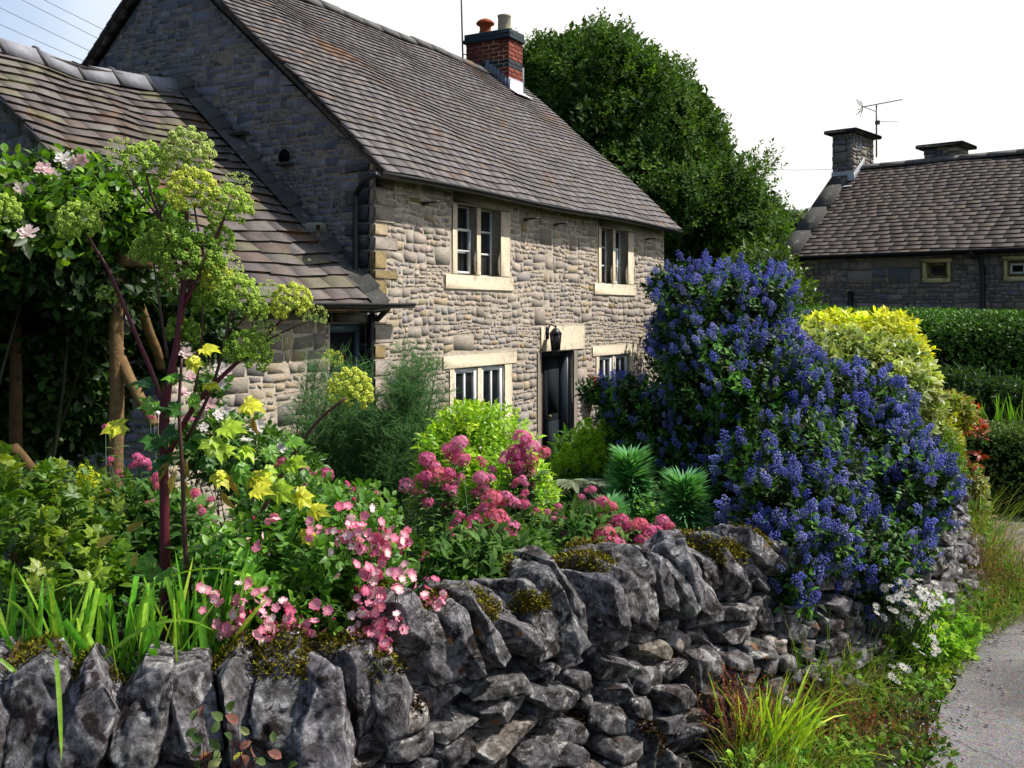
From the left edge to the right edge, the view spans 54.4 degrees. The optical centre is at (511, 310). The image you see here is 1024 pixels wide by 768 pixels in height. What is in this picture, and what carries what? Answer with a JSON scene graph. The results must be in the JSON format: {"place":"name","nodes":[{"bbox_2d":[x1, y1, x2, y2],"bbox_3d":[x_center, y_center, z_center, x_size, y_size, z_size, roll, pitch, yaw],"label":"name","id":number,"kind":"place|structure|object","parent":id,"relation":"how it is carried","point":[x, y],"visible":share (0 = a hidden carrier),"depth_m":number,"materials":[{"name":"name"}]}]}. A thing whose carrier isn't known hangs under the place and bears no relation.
{"place":"outdoors","nodes":[
{"label":"outdoors","id":0,"kind":"place"},
{"bbox_2d":[0,24,82,60],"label":"overhead wire","id":1,"kind":"object","parent":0,"point":[40,42],"visible":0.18,"depth_m":29.23,"materials":[{"name":"black paint"}]},
{"bbox_2d":[0,7,89,50],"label":"overhead wire","id":2,"kind":"object","parent":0,"point":[43,28],"visible":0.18,"depth_m":29.19,"materials":[{"name":"black paint"}]},
{"bbox_2d":[23,0,96,37],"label":"overhead wire","id":3,"kind":"object","parent":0,"point":[55,16],"visible":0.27,"depth_m":29.31,"materials":[{"name":"black paint"}]},
{"bbox_2d":[45,0,101,28],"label":"overhead wire","id":4,"kind":"object","parent":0,"point":[77,16],"visible":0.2,"depth_m":29.72,"materials":[{"name":"black paint"}]},
{"bbox_2d":[0,468,1023,767],"bbox_3d":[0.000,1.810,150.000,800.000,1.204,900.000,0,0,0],"label":"ground","id":5,"kind":"structure","parent":0,"point":[882,763],"depth_m":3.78,"materials":[{"name":"green plant"}]},
{"bbox_2d":[0,440,139,638],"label":"peony clump","id":6,"kind":"object","parent":5,"relation":"on","point":[34,532],"visible":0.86,"depth_m":3.62,"materials":[{"name":"green plant"}]},
{"bbox_2d":[27,459,119,623],"bbox_3d":[-1.833,1.007,4.190,0.392,0.764,0.423,0,0,0],"label":"lady mantle","id":7,"kind":"object","parent":5,"relation":"on","point":[79,482],"visible":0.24,"depth_m":4.11,"materials":[{"name":"green plant"}]},
{"bbox_2d":[5,238,168,628],"bbox_3d":[-2.604,0.809,5.682,1.365,2.902,1.822,0,0,-16],"label":"rustic pergola","id":8,"kind":"object","parent":5,"relation":"on","point":[120,372],"visible":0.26,"depth_m":5.28,"materials":[{"name":"brown wood"}]},
{"bbox_2d":[0,142,264,638],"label":"climbing rose","id":9,"kind":"object","parent":5,"relation":"on","point":[51,282],"visible":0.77,"depth_m":5.31,"materials":[{"name":"green plant"}]},
{"bbox_2d":[78,415,284,633],"bbox_3d":[-1.425,0.875,3.902,0.944,0.826,1.430,0,0,0],"label":"valerian","id":10,"kind":"object","parent":5,"relation":"on","point":[143,537],"visible":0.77,"depth_m":3.83,"materials":[{"name":"green plant"}]},
{"bbox_2d":[0,125,373,645],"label":"angelica","id":11,"kind":"object","parent":5,"relation":"on","point":[260,483],"visible":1,"depth_m":3.23,"materials":[{"name":"green plant"}]},
{"bbox_2d":[0,38,415,577],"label":"stone outbuilding","id":12,"kind":"structure","parent":5,"relation":"on","point":[282,235],"depth_m":10.03,"materials":[{"name":"stone"}]},
{"bbox_2d":[330,324,360,465],"bbox_3d":[-1.788,1.272,10.395,0.070,2.256,0.562,0,0,30],"label":"door","id":13,"kind":"structure","parent":12,"relation":"in","point":[340,334],"depth_m":10.48,"materials":[{"name":"black paint"}]},
{"bbox_2d":[185,700,297,767],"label":"honesty seedling","id":14,"kind":"object","parent":5,"relation":"on","point":[214,745],"visible":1,"depth_m":2.33,"materials":[{"name":"green plant"}]},
{"bbox_2d":[171,360,330,548],"bbox_3d":[-1.492,1.030,5.583,1.142,1.478,0.615,0,0,35],"label":"white rose bush","id":15,"kind":"object","parent":5,"relation":"on","point":[273,434],"visible":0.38,"depth_m":5.52,"materials":[{"name":"green plant"}]},
{"bbox_2d":[161,462,446,659],"bbox_3d":[-0.662,0.883,3.249,0.946,0.681,1.013,0,0,0],"label":"pink shrub rose","id":16,"kind":"object","parent":5,"relation":"on","point":[305,581],"visible":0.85,"depth_m":3.08,"materials":[{"name":"green plant"}]},
{"bbox_2d":[287,467,386,600],"bbox_3d":[-0.775,1.000,3.962,0.540,0.630,1.350,0,0,0],"label":"valerian","id":17,"kind":"object","parent":5,"relation":"on","point":[343,480],"visible":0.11,"depth_m":4.38,"materials":[{"name":"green plant"}]},
{"bbox_2d":[247,333,462,556],"bbox_3d":[-0.946,0.943,6.075,1.357,1.642,1.053,0,0,0],"label":"fennel clump","id":18,"kind":"object","parent":5,"relation":"on","point":[388,451],"visible":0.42,"depth_m":5.91,"materials":[{"name":"green plant"}]},
{"bbox_2d":[0,445,739,674],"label":"undergrowth","id":19,"kind":"object","parent":5,"relation":"on","point":[119,588],"visible":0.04,"depth_m":3.67,"materials":[{"name":"green plant"}]},
{"bbox_2d":[545,478,609,497],"bbox_3d":[0.268,0.946,5.300,0.688,0.125,0.483,0,0,0],"label":"silver cardoon","id":20,"kind":"object","parent":19,"relation":"on","point":[577,486],"visible":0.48,"depth_m":5.20,"materials":[{"name":"green plant"}]},
{"bbox_2d":[81,0,683,522],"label":"stone cottage","id":21,"kind":"structure","parent":5,"relation":"on","point":[485,210],"depth_m":12.61,"materials":[{"name":"stone"}]},
{"bbox_2d":[460,0,466,57],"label":"aerial mast","id":22,"kind":"object","parent":21,"relation":"attached to","point":[463,54],"visible":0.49,"depth_m":18.72,"materials":[{"name":"grey metal"}]},
{"bbox_2d":[444,190,513,290],"bbox_3d":[-0.498,-0.865,12.457,0.284,1.230,1.610,0,0,30],"label":"window","id":23,"kind":"structure","parent":21,"relation":"in","point":[480,225],"depth_m":12.39,"materials":[{"name":"stone"}]},
{"bbox_2d":[442,351,516,447],"bbox_3d":[-0.485,1.220,12.478,0.284,1.360,1.740,0,0,30],"label":"window","id":24,"kind":"structure","parent":21,"relation":"in","point":[493,381],"depth_m":12.47,"materials":[{"name":"stone"}]},
{"bbox_2d":[546,324,561,353],"bbox_3d":[0.594,0.399,13.816,0.163,0.423,0.220,0,0,-35],"label":"wall lantern","id":25,"kind":"object","parent":21,"relation":"attached to","point":[555,333],"depth_m":13.77,"materials":[{"name":"black paint"}]},
{"bbox_2d":[536,325,584,458],"bbox_3d":[0.586,1.310,14.360,0.322,2.180,1.470,0,0,30],"label":"door","id":26,"kind":"structure","parent":21,"relation":"in","point":[557,374],"depth_m":14.48,"materials":[{"name":"wood"}]},
{"bbox_2d":[593,218,635,295],"bbox_3d":[1.547,-0.860,15.970,0.284,1.240,1.620,0,0,30],"label":"window","id":27,"kind":"structure","parent":21,"relation":"in","point":[615,238],"depth_m":15.91,"materials":[{"name":"stone"}]},
{"bbox_2d":[592,343,636,429],"bbox_3d":[1.540,1.225,15.957,0.284,1.350,1.710,0,0,30],"label":"window","id":28,"kind":"structure","parent":21,"relation":"in","point":[621,356],"depth_m":15.86,"materials":[{"name":"stone"}]},
{"bbox_2d":[398,435,530,594],"bbox_3d":[-0.179,0.874,3.864,0.577,0.696,0.796,0,0,0],"label":"valerian","id":29,"kind":"object","parent":5,"relation":"on","point":[456,553],"visible":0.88,"depth_m":3.88,"materials":[{"name":"pink plant"}]},
{"bbox_2d":[402,397,562,534],"bbox_3d":[-0.046,0.857,4.765,0.714,0.861,1.086,0,0,-40],"label":"round green shrub","id":30,"kind":"object","parent":5,"relation":"on","point":[483,429],"visible":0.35,"depth_m":4.75,"materials":[{"name":"green plant"}]},
{"bbox_2d":[0,469,993,767],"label":"drystone wall","id":31,"kind":"structure","parent":5,"relation":"on","point":[590,653],"depth_m":3.11,"materials":[{"name":"stone"}]},
{"bbox_2d":[0,635,71,667],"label":"withered straps","id":32,"kind":"object","parent":31,"relation":"on","point":[18,643],"visible":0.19,"depth_m":2.70,"materials":[{"name":"brown plant"}]},
{"bbox_2d":[0,563,100,664],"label":"daylily clump","id":33,"kind":"object","parent":31,"relation":"on","point":[50,606],"visible":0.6,"depth_m":2.83,"materials":[{"name":"green plant"}]},
{"bbox_2d":[0,567,262,760],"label":"arching blades","id":34,"kind":"object","parent":31,"relation":"on","point":[11,668],"visible":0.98,"depth_m":2.72,"materials":[{"name":"green plant"}]},
{"bbox_2d":[50,576,217,677],"bbox_3d":[-1.073,0.901,2.866,0.486,0.258,0.386,0,0,0],"label":"daylily clump","id":35,"kind":"object","parent":31,"relation":"on","point":[84,640],"visible":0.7,"depth_m":2.85,"materials":[{"name":"green plant"}]},
{"bbox_2d":[144,546,276,658],"bbox_3d":[-0.851,0.858,2.924,0.394,0.359,0.279,0,0,8],"label":"daylily clump","id":36,"kind":"object","parent":31,"relation":"on","point":[226,607],"visible":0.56,"depth_m":2.88,"materials":[{"name":"green plant"}]},
{"bbox_2d":[476,429,567,565],"bbox_3d":[0.045,0.873,4.120,0.432,0.699,0.790,0,0,13],"label":"valerian","id":37,"kind":"object","parent":5,"relation":"on","point":[521,459],"visible":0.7,"depth_m":4.35,"materials":[{"name":"pink plant"}]},
{"bbox_2d":[541,416,655,513],"bbox_3d":[0.540,1.056,6.287,0.868,0.835,0.764,0,0,0],"label":"yellow spurge","id":38,"kind":"object","parent":5,"relation":"on","point":[585,452],"visible":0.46,"depth_m":5.99,"materials":[{"name":"green plant"}]},
{"bbox_2d":[527,485,675,557],"bbox_3d":[0.397,1.009,4.257,0.686,0.428,0.750,0,0,0],"label":"valerian","id":39,"kind":"object","parent":5,"relation":"on","point":[593,521],"visible":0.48,"depth_m":4.26,"materials":[{"name":"pink plant"}]},
{"bbox_2d":[589,490,632,536],"bbox_3d":[0.472,1.101,4.825,0.258,0.460,0.289,0,0,0],"label":"spurge","id":40,"kind":"object","parent":5,"relation":"on","point":[616,498],"visible":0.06,"depth_m":4.81,"materials":[{"name":"green plant"}]},
{"bbox_2d":[601,443,660,525],"bbox_3d":[0.597,0.997,5.125,0.340,0.633,0.373,0,0,0],"label":"spurge","id":41,"kind":"object","parent":5,"relation":"on","point":[625,477],"visible":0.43,"depth_m":5.05,"materials":[{"name":"green plant"}]},
{"bbox_2d":[511,6,799,277],"bbox_3d":[4.128,-3.606,29.884,9.537,10.516,9.026,0,0,0],"label":"broadleaf tree","id":42,"kind":"object","parent":5,"relation":"on","point":[650,126],"visible":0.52,"depth_m":27.41,"materials":[{"name":"green plant"}]},
{"bbox_2d":[649,465,716,530],"bbox_3d":[0.816,1.041,4.774,0.344,0.600,0.369,0,0,0],"label":"spurge","id":43,"kind":"object","parent":5,"relation":"on","point":[683,503],"visible":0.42,"depth_m":4.71,"materials":[{"name":"green plant"}]},
{"bbox_2d":[691,660,807,767],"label":"clump","id":44,"kind":"object","parent":5,"relation":"on","point":[750,725],"visible":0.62,"depth_m":3.50,"materials":[{"name":"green plant"}]},
{"bbox_2d":[704,229,829,316],"bbox_3d":[3.591,0.169,15.498,2.397,2.885,3.392,0,0,0],"label":"garden tree","id":45,"kind":"object","parent":5,"relation":"on","point":[778,255],"visible":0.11,"depth_m":15.34,"materials":[{"name":"green plant"}]},
{"bbox_2d":[574,249,984,637],"bbox_3d":[1.414,0.536,5.291,1.544,1.806,2.502,0,0,-15],"label":"blue ceanothus","id":46,"kind":"object","parent":5,"relation":"on","point":[798,443],"visible":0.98,"depth_m":4.96,"materials":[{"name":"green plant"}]},
{"bbox_2d":[785,204,809,230],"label":"distant tree","id":47,"kind":"object","parent":5,"relation":"on","point":[799,214],"visible":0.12,"depth_m":59.03,"materials":[{"name":"green plant"}]},
{"bbox_2d":[709,665,891,767],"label":"montbretia","id":48,"kind":"object","parent":5,"relation":"on","point":[806,733],"visible":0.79,"depth_m":3.42,"materials":[{"name":"green plant"}]},
{"bbox_2d":[772,671,945,767],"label":"red herb","id":49,"kind":"object","parent":5,"relation":"on","point":[893,723],"visible":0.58,"depth_m":3.69,"materials":[{"name":"green plant"}]},
{"bbox_2d":[696,304,1023,420],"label":"tall hedge","id":50,"kind":"object","parent":5,"relation":"on","point":[963,337],"visible":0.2,"depth_m":10.80,"materials":[{"name":"green plant"}]},
{"bbox_2d":[780,313,951,448],"bbox_3d":[2.292,0.809,6.629,1.233,1.587,1.154,0,0,29],"label":"variegated shrub","id":51,"kind":"object","parent":5,"relation":"on","point":[879,349],"visible":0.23,"depth_m":6.24,"materials":[{"name":"yellow plant"}]},
{"bbox_2d":[715,495,1023,767],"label":"verge herbs","id":52,"kind":"object","parent":5,"relation":"on","point":[831,745],"visible":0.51,"depth_m":3.88,"materials":[{"name":"green plant"}]},
{"bbox_2d":[804,305,939,366],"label":"golden shrub","id":53,"kind":"object","parent":5,"relation":"on","point":[892,325],"visible":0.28,"depth_m":6.89,"materials":[{"name":"yellow plant"}]},
{"bbox_2d":[785,127,1023,323],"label":"long stone house","id":54,"kind":"structure","parent":5,"relation":"on","point":[940,225],"depth_m":21.04,"materials":[{"name":"stone"}]},
{"bbox_2d":[856,99,902,156],"bbox_3d":[8.974,-4.493,24.349,1.126,1.485,0.251,0,0,42],"label":"tv aerial","id":55,"kind":"object","parent":54,"relation":"attached to","point":[877,122],"visible":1,"depth_m":24.37,"materials":[{"name":"black paint"}]},
{"bbox_2d":[920,258,951,282],"bbox_3d":[8.562,-0.795,20.007,0.610,0.480,0.240,0,0,42],"label":"window","id":56,"kind":"structure","parent":54,"relation":"in","point":[933,270],"depth_m":19.99,"materials":[{"name":"stone"}]},
{"bbox_2d":[1002,256,1023,280],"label":"window","id":57,"kind":"structure","parent":54,"relation":"in","point":[1013,266],"depth_m":19.02,"materials":[{"name":"stone"}]},
{"bbox_2d":[873,567,991,683],"bbox_3d":[1.830,1.432,4.514,1.001,0.708,0.519,0,0,-43],"label":"feverfew clump","id":58,"kind":"object","parent":5,"relation":"on","point":[958,639],"visible":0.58,"depth_m":4.38,"materials":[{"name":"green plant"}]},
{"bbox_2d":[929,422,970,512],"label":"feathery green shrub","id":59,"kind":"object","parent":5,"relation":"on","point":[960,448],"visible":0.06,"depth_m":6.08,"materials":[{"name":"green plant"}]},
{"bbox_2d":[935,388,981,469],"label":"lime shrub","id":60,"kind":"object","parent":5,"relation":"on","point":[965,419],"visible":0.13,"depth_m":6.58,"materials":[{"name":"green plant"}]},
{"bbox_2d":[946,388,990,482],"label":"red tipped shrub","id":61,"kind":"object","parent":5,"relation":"on","point":[983,425],"visible":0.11,"depth_m":6.76,"materials":[{"name":"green plant"}]},
{"bbox_2d":[934,361,1023,420],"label":"hedge","id":62,"kind":"object","parent":5,"relation":"on","point":[986,388],"visible":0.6,"depth_m":8.79,"materials":[{"name":"green plant"}]},
{"bbox_2d":[965,463,997,542],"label":"ivy clump","id":63,"kind":"object","parent":5,"relation":"on","point":[976,484],"visible":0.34,"depth_m":6.72,"materials":[{"name":"green plant"}]},
{"bbox_2d":[962,418,1023,516],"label":"hedge","id":64,"kind":"object","parent":5,"relation":"on","point":[1003,448],"visible":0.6,"depth_m":7.75,"materials":[{"name":"green plant"}]},
{"bbox_2d":[964,515,1023,628],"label":"seeding grass","id":65,"kind":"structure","parent":5,"relation":"on","point":[1002,575],"depth_m":5.39,"materials":[{"name":"green plant"}]},
{"bbox_2d":[973,394,1023,433],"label":"iris clump","id":66,"kind":"object","parent":5,"relation":"on","point":[999,416],"visible":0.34,"depth_m":8.35,"materials":[{"name":"green plant"}]},
{"bbox_2d":[0,0,1023,211],"label":"sky","id":67,"kind":"structure","parent":0,"point":[790,72],"materials":[{"name":"white"}]},
{"bbox_2d":[925,607,1023,767],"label":"road","id":68,"kind":"structure","parent":0,"point":[998,742],"depth_m":3.95,"materials":[{"name":"grey asphalt"}]},
{"bbox_2d":[884,602,1023,765],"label":"loose chippings","id":69,"kind":"object","parent":68,"relation":"on","point":[962,714],"visible":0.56,"depth_m":4.00,"materials":[{"name":"gravel"}]},
{"bbox_2d":[970,513,1023,576],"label":"path","id":70,"kind":"structure","parent":0,"point":[1014,518],"depth_m":7.22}
]}

